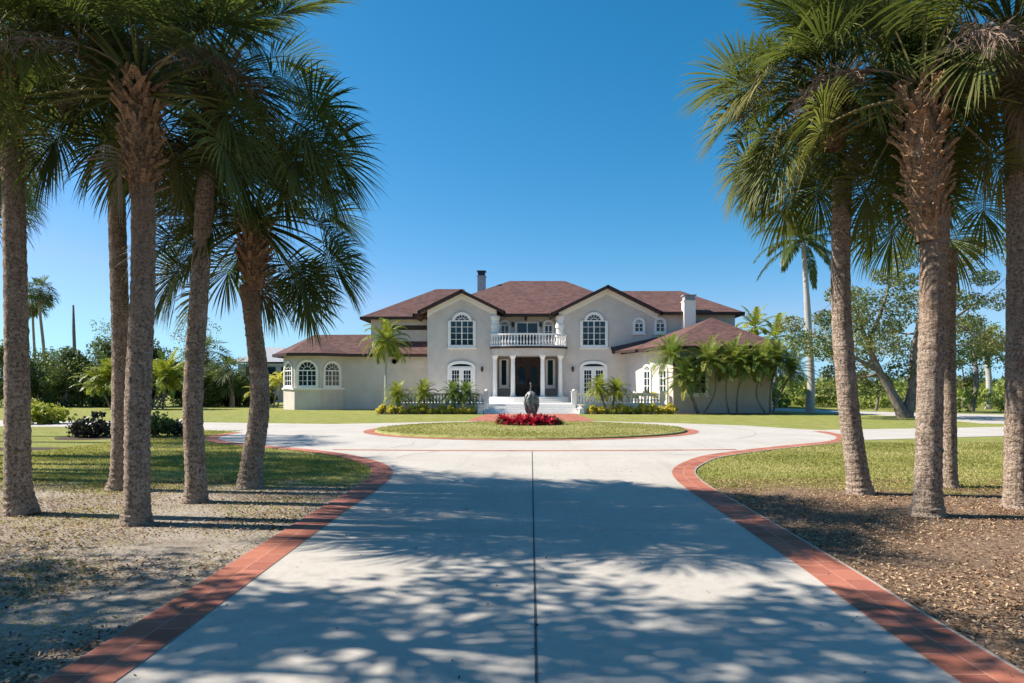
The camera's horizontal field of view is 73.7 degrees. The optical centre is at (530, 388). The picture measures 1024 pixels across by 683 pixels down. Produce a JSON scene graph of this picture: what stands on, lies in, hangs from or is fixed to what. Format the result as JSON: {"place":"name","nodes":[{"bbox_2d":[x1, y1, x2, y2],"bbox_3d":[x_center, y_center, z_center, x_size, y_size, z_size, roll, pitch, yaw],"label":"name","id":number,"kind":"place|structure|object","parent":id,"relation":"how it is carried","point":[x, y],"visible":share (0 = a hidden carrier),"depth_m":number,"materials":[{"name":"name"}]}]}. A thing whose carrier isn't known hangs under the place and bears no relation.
{"place":"outdoors","nodes":[
{"label":"outdoors","id":0,"kind":"place"},
{"bbox_2d":[234,347,284,401],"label":"neighbour house","id":1,"kind":"structure","parent":0,"point":[274,364],"depth_m":85.00,"materials":[{"name":"white"}]},
{"bbox_2d":[0,420,960,682],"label":"driveway","id":2,"kind":"structure","parent":0,"point":[676,610],"depth_m":5.57,"materials":[{"name":"concrete"}]},
{"bbox_2d":[363,428,698,439],"bbox_3d":[0.000,1.629,27.200,13.100,0.001,11.100,0,0,0],"label":"island border","id":3,"kind":"object","parent":2,"relation":"on","point":[373,432],"visible":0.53,"depth_m":22.94,"materials":[{"name":"red brick"}]},
{"bbox_2d":[39,431,1023,682],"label":"brick border","id":4,"kind":"object","parent":2,"relation":"on","point":[947,650],"visible":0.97,"depth_m":5.34,"materials":[{"name":"red brick"}]},
{"bbox_2d":[532,453,537,682],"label":"control joint","id":5,"kind":"object","parent":2,"relation":"on","point":[535,651],"visible":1,"depth_m":5.28,"materials":[{"name":"grey"}]},
{"bbox_2d":[333,449,736,450],"bbox_3d":[0.100,1.631,18.275,10.900,0.001,0.590,0,0,0],"label":"joint","id":6,"kind":"object","parent":2,"relation":"on","point":[535,450],"visible":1,"depth_m":18.12,"materials":[{"name":"grey concrete"}]},
{"bbox_2d":[0,0,1021,381],"label":"sky","id":7,"kind":"structure","parent":0,"point":[525,140],"materials":[{"name":"blue"}]},
{"bbox_2d":[0,395,1023,682],"bbox_3d":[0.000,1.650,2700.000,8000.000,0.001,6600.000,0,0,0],"label":"ground","id":8,"kind":"structure","parent":0,"point":[124,599],"depth_m":7.80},
{"bbox_2d":[0,339,46,406],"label":"hedge shrub","id":9,"kind":"object","parent":8,"relation":"on","point":[35,355],"visible":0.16,"depth_m":61.73,"materials":[{"name":"green plant"}]},
{"bbox_2d":[0,112,51,243],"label":"sabal palm","id":10,"kind":"object","parent":8,"relation":"on","point":[30,221],"visible":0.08,"depth_m":18.39,"materials":[{"name":"green plant"}]},
{"bbox_2d":[0,150,54,236],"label":"sabal palm","id":11,"kind":"object","parent":8,"relation":"on","point":[34,204],"visible":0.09,"depth_m":22.96,"materials":[{"name":"green plant"}]},
{"bbox_2d":[0,130,68,250],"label":"sabal palm","id":12,"kind":"object","parent":8,"relation":"on","point":[35,216],"visible":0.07,"depth_m":16.54,"materials":[{"name":"green plant"}]},
{"bbox_2d":[0,65,71,242],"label":"sabal palm","id":13,"kind":"object","parent":8,"relation":"on","point":[35,197],"visible":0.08,"depth_m":15.48,"materials":[{"name":"green plant"}]},
{"bbox_2d":[28,291,49,399],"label":"sabal palm","id":14,"kind":"object","parent":8,"relation":"on","point":[33,312],"visible":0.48,"depth_m":79.89,"materials":[{"name":"green plant"}]},
{"bbox_2d":[28,274,59,363],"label":"sabal palm","id":15,"kind":"object","parent":8,"relation":"on","point":[40,298],"visible":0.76,"depth_m":77.87,"materials":[{"name":"green plant"}]},
{"bbox_2d":[1,17,89,191],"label":"sabal palm","id":16,"kind":"object","parent":8,"relation":"on","point":[45,132],"visible":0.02,"depth_m":13.79,"materials":[{"name":"green plant"}]},
{"bbox_2d":[30,346,70,406],"bbox_3d":[-45.827,-0.977,64.364,5.782,6.153,5.415,0,0,0],"label":"hedge shrub","id":17,"kind":"object","parent":8,"relation":"on","point":[37,394],"visible":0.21,"depth_m":63.95,"materials":[{"name":"green plant"}]},
{"bbox_2d":[31,399,77,423],"bbox_3d":[-23.132,1.207,32.042,2.669,1.525,2.332,0,0,0],"label":"lime shrub","id":18,"kind":"object","parent":8,"relation":"on","point":[42,413],"visible":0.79,"depth_m":31.88,"materials":[{"name":"green plant"}]},
{"bbox_2d":[30,345,89,406],"bbox_3d":[-42.191,-0.926,61.757,5.536,6.215,4.662,0,0,-27],"label":"hedge shrub","id":19,"kind":"object","parent":8,"relation":"on","point":[72,360],"visible":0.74,"depth_m":61.48,"materials":[{"name":"green plant"}]},
{"bbox_2d":[72,305,75,350],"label":"dead trunk","id":20,"kind":"object","parent":8,"relation":"on","point":[73,331],"visible":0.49,"depth_m":73.89,"materials":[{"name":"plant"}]},
{"bbox_2d":[0,0,178,516],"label":"sabal palm","id":21,"kind":"object","parent":8,"relation":"on","point":[19,497],"visible":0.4,"depth_m":8.90,"materials":[{"name":"green plant"}]},
{"bbox_2d":[68,355,110,406],"bbox_3d":[-39.288,-0.656,62.014,5.352,5.759,4.502,0,0,0],"label":"hedge shrub","id":22,"kind":"object","parent":8,"relation":"on","point":[91,401],"visible":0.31,"depth_m":61.06,"materials":[{"name":"green plant"}]},
{"bbox_2d":[82,318,110,361],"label":"airy tree","id":23,"kind":"object","parent":8,"relation":"on","point":[107,329],"visible":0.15,"depth_m":72.95,"materials":[{"name":"green plant"}]},
{"bbox_2d":[85,335,111,406],"bbox_3d":[-37.623,-1.650,61.929,5.459,7.576,4.777,0,0,40],"label":"hedge shrub","id":24,"kind":"object","parent":8,"relation":"on","point":[106,344],"visible":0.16,"depth_m":61.02,"materials":[{"name":"green plant"}]},
{"bbox_2d":[91,411,106,423],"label":"lawn shrub","id":25,"kind":"object","parent":8,"relation":"on","point":[100,413],"visible":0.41,"depth_m":23.97,"materials":[{"name":"green plant"}]},
{"bbox_2d":[0,436,207,449],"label":"mulch bed","id":26,"kind":"object","parent":8,"relation":"on","point":[69,438],"visible":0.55,"depth_m":22.68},
{"bbox_2d":[65,416,110,437],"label":"lawn shrub","id":27,"kind":"object","parent":26,"relation":"on","point":[83,427],"visible":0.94,"depth_m":23.14,"materials":[{"name":"green plant"}]},
{"bbox_2d":[0,8,233,491],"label":"sabal palm","id":28,"kind":"object","parent":8,"relation":"on","point":[119,289],"visible":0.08,"depth_m":11.04,"materials":[{"name":"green plant"}]},
{"bbox_2d":[68,348,204,409],"bbox_3d":[-31.879,-0.807,55.285,10.202,5.016,5.357,0,0,0],"label":"clumping palm","id":29,"kind":"object","parent":8,"relation":"on","point":[161,377],"visible":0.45,"depth_m":54.59,"materials":[{"name":"green plant"}]},
{"bbox_2d":[0,0,319,526],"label":"sabal palm","id":30,"kind":"object","parent":8,"relation":"on","point":[142,154],"visible":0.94,"depth_m":8.23,"materials":[{"name":"green plant"}]},
{"bbox_2d":[150,411,178,436],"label":"lawn shrub","id":31,"kind":"object","parent":8,"relation":"on","point":[158,422],"visible":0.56,"depth_m":23.34,"materials":[{"name":"green plant"}]},
{"bbox_2d":[151,338,181,405],"bbox_3d":[-35.827,-1.296,64.570,5.541,7.191,4.296,0,0,0],"label":"hedge shrub","id":32,"kind":"object","parent":8,"relation":"on","point":[155,354],"visible":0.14,"depth_m":64.54,"materials":[{"name":"green plant"}]},
{"bbox_2d":[162,417,182,435],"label":"lawn shrub","id":33,"kind":"object","parent":8,"relation":"on","point":[178,430],"visible":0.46,"depth_m":23.78,"materials":[{"name":"green plant"}]},
{"bbox_2d":[169,360,183,405],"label":"hedge shrub","id":34,"kind":"object","parent":8,"relation":"on","point":[177,396],"visible":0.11,"depth_m":66.08,"materials":[{"name":"green plant"}]},
{"bbox_2d":[164,313,221,360],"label":"airy tree","id":35,"kind":"object","parent":8,"relation":"on","point":[185,336],"visible":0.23,"depth_m":71.68,"materials":[{"name":"green plant"}]},
{"bbox_2d":[176,371,228,407],"bbox_3d":[-29.701,0.186,62.044,4.370,3.827,4.029,0,0,-12],"label":"hedge shrub","id":36,"kind":"object","parent":8,"relation":"on","point":[212,398],"visible":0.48,"depth_m":61.33,"materials":[{"name":"green plant"}]},
{"bbox_2d":[178,335,231,371],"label":"tree","id":37,"kind":"object","parent":8,"relation":"on","point":[208,353],"visible":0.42,"depth_m":69.87,"materials":[{"name":"green plant"}]},
{"bbox_2d":[31,0,387,503],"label":"sabal palm","id":38,"kind":"object","parent":8,"relation":"on","point":[195,488],"visible":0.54,"depth_m":9.85,"materials":[{"name":"green plant"}]},
{"bbox_2d":[204,362,238,405],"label":"hedge shrub","id":39,"kind":"object","parent":8,"relation":"on","point":[221,370],"visible":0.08,"depth_m":66.37,"materials":[{"name":"green plant"}]},
{"bbox_2d":[205,355,249,406],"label":"sabal palm","id":40,"kind":"object","parent":8,"relation":"on","point":[232,384],"visible":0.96,"depth_m":61.33,"materials":[{"name":"green plant"}]},
{"bbox_2d":[221,371,249,406],"bbox_3d":[-27.796,0.193,64.339,4.198,3.772,4.183,0,0,-38],"label":"hedge shrub","id":41,"kind":"object","parent":8,"relation":"on","point":[245,402],"visible":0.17,"depth_m":64.01,"materials":[{"name":"green plant"}]},
{"bbox_2d":[116,117,377,489],"bbox_3d":[-4.587,-1.337,11.497,4.138,6.010,4.167,0,0,0],"label":"sabal palm","id":42,"kind":"object","parent":8,"relation":"on","point":[252,266],"visible":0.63,"depth_m":11.26,"materials":[{"name":"green plant"}]},
{"bbox_2d":[242,371,282,407],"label":"clumping palm","id":43,"kind":"object","parent":8,"relation":"on","point":[274,381],"visible":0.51,"depth_m":59.94,"materials":[{"name":"green plant"}]},
{"bbox_2d":[358,318,413,408],"bbox_3d":[-10.078,-1.706,47.430,3.106,6.718,3.855,0,0,34],"label":"garden palm","id":44,"kind":"object","parent":8,"relation":"on","point":[385,346],"visible":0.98,"depth_m":47.28,"materials":[{"name":"green plant"}]},
{"bbox_2d":[0,421,1003,679],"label":"grass","id":45,"kind":"structure","parent":8,"relation":"on","point":[274,455],"depth_m":14.61,"materials":[{"name":"green plant"}]},
{"bbox_2d":[1,374,1004,395],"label":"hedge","id":46,"kind":"object","parent":8,"relation":"on","point":[819,380],"visible":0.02,"depth_m":155.93,"materials":[{"name":"green plant"}]},
{"bbox_2d":[0,458,1023,682],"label":"leaf litter","id":47,"kind":"object","parent":8,"relation":"on","point":[29,668],"visible":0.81,"depth_m":7.35,"materials":[{"name":"brown plant"}]},
{"bbox_2d":[387,402,665,412],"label":"terrace","id":48,"kind":"structure","parent":8,"relation":"on","point":[586,406],"depth_m":46.40,"materials":[{"name":"stone"}]},
{"bbox_2d":[385,389,489,410],"bbox_3d":[-6.350,0.810,46.560,7.060,1.620,0.420,0,0,0],"label":"terrace balustrade","id":49,"kind":"object","parent":48,"relation":"on","point":[485,400],"visible":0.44,"depth_m":46.48,"materials":[{"name":"stone"}]},
{"bbox_2d":[571,389,664,407],"bbox_3d":[5.925,0.810,46.560,6.410,1.620,0.420,0,0,0],"label":"terrace balustrade","id":50,"kind":"object","parent":48,"relation":"on","point":[575,398],"visible":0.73,"depth_m":46.48,"materials":[{"name":"stone"}]},
{"bbox_2d":[272,270,784,412],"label":"house","id":51,"kind":"structure","parent":8,"relation":"on","point":[550,341],"depth_m":52.50,"materials":[{"name":"paint"}]},
{"bbox_2d":[283,361,292,388],"bbox_3d":[-19.440,-1.128,54.686,0.190,2.236,1.650,0,0,-44],"label":"arched window","id":52,"kind":"structure","parent":51,"relation":"in","point":[288,367],"depth_m":54.74,"materials":[{"name":"clear glass"}]},
{"bbox_2d":[295,360,317,388],"bbox_3d":[-17.675,-1.165,53.945,1.800,2.311,0.190,0,0,0],"label":"arched window","id":53,"kind":"structure","parent":51,"relation":"in","point":[306,370],"depth_m":53.96,"materials":[{"name":"white glass"}]},
{"bbox_2d":[323,361,341,388],"bbox_3d":[-15.910,-1.128,54.688,0.190,2.236,1.650,0,0,44],"label":"arched window","id":54,"kind":"structure","parent":51,"relation":"in","point":[331,370],"depth_m":54.69,"materials":[{"name":"white glass"}]},
{"bbox_2d":[390,325,426,329],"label":"clerestory window","id":55,"kind":"structure","parent":51,"relation":"in","point":[410,327],"depth_m":57.15,"materials":[{"name":"black glass"}]},
{"bbox_2d":[447,361,474,401],"bbox_3d":[-5.350,-0.531,52.445,2.220,3.262,0.190,0,0,0],"label":"french door","id":56,"kind":"structure","parent":51,"relation":"in","point":[465,370],"depth_m":52.43,"materials":[{"name":"white glass"}]},
{"bbox_2d":[447,312,475,348],"bbox_3d":[-5.311,-4.498,52.445,2.220,2.811,0.190,0,0,0],"label":"window","id":57,"kind":"structure","parent":51,"relation":"in","point":[461,329],"depth_m":52.49,"materials":[{"name":"white glass"}]},
{"bbox_2d":[499,320,509,344],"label":"window","id":58,"kind":"structure","parent":51,"relation":"in","point":[504,324],"depth_m":54.14,"materials":[{"name":"clear glass"}]},
{"bbox_2d":[516,363,526,395],"bbox_3d":[-0.730,-0.760,54.410,0.902,2.680,0.174,0,0,0],"label":"front door","id":59,"kind":"structure","parent":51,"relation":"in","point":[521,368],"depth_m":54.42,"materials":[{"name":"brown wood"}]},
{"bbox_2d":[515,322,539,344],"bbox_3d":[-0.293,-4.216,54.135,2.060,2.192,0.190,0,0,0],"label":"balcony door","id":60,"kind":"structure","parent":51,"relation":"in","point":[520,327],"depth_m":54.18,"materials":[{"name":"white glass"}]},
{"bbox_2d":[528,363,539,395],"bbox_3d":[0.251,-0.760,54.410,0.902,2.680,0.174,0,0,0],"label":"front door","id":61,"kind":"structure","parent":51,"relation":"in","point":[533,368],"depth_m":54.42,"materials":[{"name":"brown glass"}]},
{"bbox_2d":[543,320,553,344],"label":"window","id":62,"kind":"structure","parent":51,"relation":"in","point":[548,325],"depth_m":54.13,"materials":[{"name":"clear glass"}]},
{"bbox_2d":[580,361,606,401],"bbox_3d":[4.804,-0.531,52.445,2.220,3.262,0.190,0,0,0],"label":"french door","id":63,"kind":"structure","parent":51,"relation":"in","point":[588,369],"depth_m":52.43,"materials":[{"name":"white glass"}]},
{"bbox_2d":[580,312,608,348],"bbox_3d":[4.843,-4.498,52.445,2.220,2.811,0.190,0,0,0],"label":"window","id":64,"kind":"structure","parent":51,"relation":"in","point":[594,329],"depth_m":52.49,"materials":[{"name":"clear glass"}]},
{"bbox_2d":[632,317,645,334],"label":"window","id":65,"kind":"structure","parent":51,"relation":"in","point":[638,323],"depth_m":52.40,"materials":[{"name":"clear glass"}]},
{"bbox_2d":[642,364,651,402],"bbox_3d":[8.384,-0.361,49.380,0.190,2.881,1.250,0,0,-20],"label":"tall window","id":66,"kind":"structure","parent":51,"relation":"in","point":[646,373],"depth_m":49.38,"materials":[{"name":"white glass"}]},
{"bbox_2d":[653,317,666,334],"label":"window","id":67,"kind":"structure","parent":51,"relation":"in","point":[660,323],"depth_m":52.45,"materials":[{"name":"clear glass"}]},
{"bbox_2d":[658,364,667,404],"bbox_3d":[9.144,-0.361,47.330,0.190,2.881,1.250,0,0,-20],"label":"tall window","id":68,"kind":"structure","parent":51,"relation":"in","point":[661,384],"depth_m":47.30,"materials":[{"name":"white glass"}]},
{"bbox_2d":[685,354,708,396],"bbox_3d":[11.229,-0.906,46.145,1.600,2.891,0.190,0,0,0],"label":"garage window","id":69,"kind":"structure","parent":51,"relation":"in","point":[695,394],"depth_m":46.15,"materials":[{"name":"black glass"}]},
{"bbox_2d":[375,422,686,438],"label":"island lawn","id":70,"kind":"structure","parent":8,"relation":"on","point":[398,433],"depth_m":23.71,"materials":[{"name":"green plant"}]},
{"bbox_2d":[524,382,538,416],"bbox_3d":[0.000,0.596,27.183,0.554,1.724,0.509,0,0,-32],"label":"garden sculpture","id":71,"kind":"object","parent":70,"relation":"on","point":[531,401],"visible":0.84,"depth_m":27.08,"materials":[{"name":"grey metal"}]},
{"bbox_2d":[483,406,578,413],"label":"front steps","id":72,"kind":"structure","parent":8,"relation":"on","point":[541,409],"depth_m":45.68,"materials":[{"name":"stone"}]},
{"bbox_2d":[468,414,593,420],"bbox_3d":[0.000,1.628,39.860,6.600,0.001,10.280,0,0,0],"label":"brick apron","id":73,"kind":"object","parent":8,"relation":"on","point":[563,417],"visible":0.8,"depth_m":39.01,"materials":[{"name":"red brick"}]},
{"bbox_2d":[383,413,787,413],"bbox_3d":[3.500,1.641,45.300,27.400,0.001,2.200,0,0,0],"label":"planting bed","id":74,"kind":"object","parent":8,"relation":"on","point":[634,413],"visible":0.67,"depth_m":45.74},
{"bbox_2d":[380,379,411,413],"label":"pygmy date palm","id":75,"kind":"object","parent":74,"relation":"on","point":[397,396],"visible":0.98,"depth_m":45.16,"materials":[{"name":"green plant"}]},
{"bbox_2d":[415,403,428,413],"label":"croton shrub","id":76,"kind":"object","parent":74,"relation":"on","point":[422,408],"visible":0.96,"depth_m":44.89,"materials":[{"name":"green plant"}]},
{"bbox_2d":[408,377,438,413],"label":"pygmy date palm","id":77,"kind":"object","parent":74,"relation":"on","point":[423,388],"visible":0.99,"depth_m":45.20,"materials":[{"name":"green plant"}]},
{"bbox_2d":[436,377,467,413],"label":"pygmy date palm","id":78,"kind":"object","parent":74,"relation":"on","point":[451,386],"visible":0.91,"depth_m":45.10,"materials":[{"name":"green plant"}]},
{"bbox_2d":[450,380,479,413],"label":"pygmy date palm","id":79,"kind":"object","parent":74,"relation":"on","point":[466,389],"visible":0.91,"depth_m":45.17,"materials":[{"name":"green plant"}]},
{"bbox_2d":[583,373,613,413],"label":"pygmy date palm","id":80,"kind":"object","parent":74,"relation":"on","point":[598,383],"visible":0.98,"depth_m":45.16,"materials":[{"name":"green plant"}]},
{"bbox_2d":[601,375,631,405],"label":"pygmy date palm","id":81,"kind":"object","parent":74,"relation":"on","point":[616,392],"visible":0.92,"depth_m":45.19,"materials":[{"name":"green plant"}]},
{"bbox_2d":[644,403,657,413],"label":"croton shrub","id":82,"kind":"object","parent":74,"relation":"on","point":[651,407],"visible":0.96,"depth_m":44.73,"materials":[{"name":"green plant"}]},
{"bbox_2d":[643,332,697,413],"bbox_3d":[9.185,-1.091,45.031,3.636,5.528,3.767,0,0,0],"label":"pygmy date palm","id":83,"kind":"object","parent":74,"relation":"on","point":[673,350],"visible":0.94,"depth_m":44.65,"materials":[{"name":"green plant"}]},
{"bbox_2d":[660,355,711,413],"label":"pygmy date palm","id":84,"kind":"object","parent":74,"relation":"on","point":[685,378],"visible":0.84,"depth_m":44.51,"materials":[{"name":"green plant"}]},
{"bbox_2d":[683,334,730,413],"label":"pygmy date palm","id":85,"kind":"object","parent":74,"relation":"on","point":[707,355],"visible":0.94,"depth_m":44.41,"materials":[{"name":"green plant"}]},
{"bbox_2d":[708,334,758,413],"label":"pygmy date palm","id":86,"kind":"object","parent":74,"relation":"on","point":[733,352],"visible":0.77,"depth_m":44.42,"materials":[{"name":"green plant"}]},
{"bbox_2d":[718,340,768,413],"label":"pygmy date palm","id":87,"kind":"object","parent":74,"relation":"on","point":[741,371],"visible":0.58,"depth_m":44.58,"materials":[{"name":"green plant"}]},
{"bbox_2d":[738,334,789,413],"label":"pygmy date palm","id":88,"kind":"object","parent":74,"relation":"on","point":[762,350],"visible":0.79,"depth_m":44.29,"materials":[{"name":"green plant"}]},
{"bbox_2d":[754,338,803,413],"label":"pygmy date palm","id":89,"kind":"object","parent":74,"relation":"on","point":[778,347],"visible":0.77,"depth_m":44.41,"materials":[{"name":"green plant"}]},
{"bbox_2d":[762,345,820,413],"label":"pygmy date palm","id":90,"kind":"object","parent":74,"relation":"on","point":[790,372],"visible":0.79,"depth_m":44.70,"materials":[{"name":"green plant"}]},
{"bbox_2d":[735,305,774,335],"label":"garden palm","id":91,"kind":"object","parent":8,"relation":"on","point":[755,319],"visible":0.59,"depth_m":63.62,"materials":[{"name":"green plant"}]},
{"bbox_2d":[754,311,800,406],"bbox_3d":[22.133,-2.711,61.712,4.525,8.721,4.993,0,0,25],"label":"garden palm","id":92,"kind":"object","parent":8,"relation":"on","point":[775,334],"visible":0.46,"depth_m":61.84,"materials":[{"name":"green plant"}]},
{"bbox_2d":[752,195,855,411],"bbox_3d":[20.114,-6.378,50.015,7.174,16.085,6.878,0,0,-44],"label":"royal palm","id":93,"kind":"object","parent":8,"relation":"on","point":[809,266],"visible":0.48,"depth_m":49.83,"materials":[{"name":"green plant"}]},
{"bbox_2d":[674,0,1002,495],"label":"sabal palm","id":94,"kind":"object","parent":8,"relation":"on","point":[757,174],"visible":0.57,"depth_m":10.60,"materials":[{"name":"green plant"}]},
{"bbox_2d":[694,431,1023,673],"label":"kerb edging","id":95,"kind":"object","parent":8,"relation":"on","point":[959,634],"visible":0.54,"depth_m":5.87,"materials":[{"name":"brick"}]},
{"bbox_2d":[857,363,893,410],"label":"tree","id":96,"kind":"object","parent":8,"relation":"on","point":[879,388],"visible":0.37,"depth_m":51.90,"materials":[{"name":"green plant"}]},
{"bbox_2d":[749,0,1023,518],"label":"sabal palm","id":97,"kind":"object","parent":8,"relation":"on","point":[925,167],"visible":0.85,"depth_m":8.83,"materials":[{"name":"green plant"}]},
{"bbox_2d":[772,379,1004,407],"bbox_3d":[45.905,0.631,71.125,60.501,3.472,24.289,0,0,0],"label":"mangrove belt","id":98,"kind":"object","parent":8,"relation":"on","point":[795,396],"visible":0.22,"depth_m":63.23,"materials":[{"name":"green plant"}]},
{"bbox_2d":[774,227,1005,417],"bbox_3d":[21.270,-3.704,38.924,14.518,11.014,7.359,0,0,0],"label":"spreading tree","id":99,"kind":"object","parent":8,"relation":"on","point":[905,408],"visible":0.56,"depth_m":38.69,"materials":[{"name":"green plant"}]},
{"bbox_2d":[803,21,1023,488],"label":"sabal palm","id":100,"kind":"object","parent":8,"relation":"on","point":[950,467],"visible":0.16,"depth_m":11.81,"materials":[{"name":"green plant"}]},
{"bbox_2d":[830,385,1004,411],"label":"undergrowth","id":101,"kind":"object","parent":8,"relation":"on","point":[967,396],"visible":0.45,"depth_m":52.16,"materials":[{"name":"green plant"}]},
{"bbox_2d":[847,0,1023,510],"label":"sabal palm","id":102,"kind":"object","parent":8,"relation":"on","point":[1013,474],"visible":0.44,"depth_m":9.35,"materials":[{"name":"green plant"}]},
{"bbox_2d":[956,347,985,407],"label":"tree","id":103,"kind":"object","parent":8,"relation":"on","point":[964,382],"visible":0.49,"depth_m":59.88,"materials":[{"name":"green plant"}]},
{"bbox_2d":[956,310,1004,411],"bbox_3d":[32.178,-2.037,50.263,5.752,7.430,4.338,0,0,-17],"label":"tree","id":104,"kind":"object","parent":8,"relation":"on","point":[976,370],"visible":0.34,"depth_m":49.66,"materials":[{"name":"green plant"}]},
{"bbox_2d":[963,322,1004,408],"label":"distant palm","id":105,"kind":"object","parent":8,"relation":"on","point":[988,374],"visible":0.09,"depth_m":55.82,"materials":[{"name":"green plant"}]},
{"bbox_2d":[772,408,1003,423],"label":"back road","id":106,"kind":"structure","parent":0,"point":[987,418],"depth_m":42.27,"materials":[{"name":"concrete"}]},
{"bbox_2d":[821,427,1003,439],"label":"side road","id":107,"kind":"structure","parent":0,"point":[880,434],"depth_m":25.72,"materials":[{"name":"concrete"}]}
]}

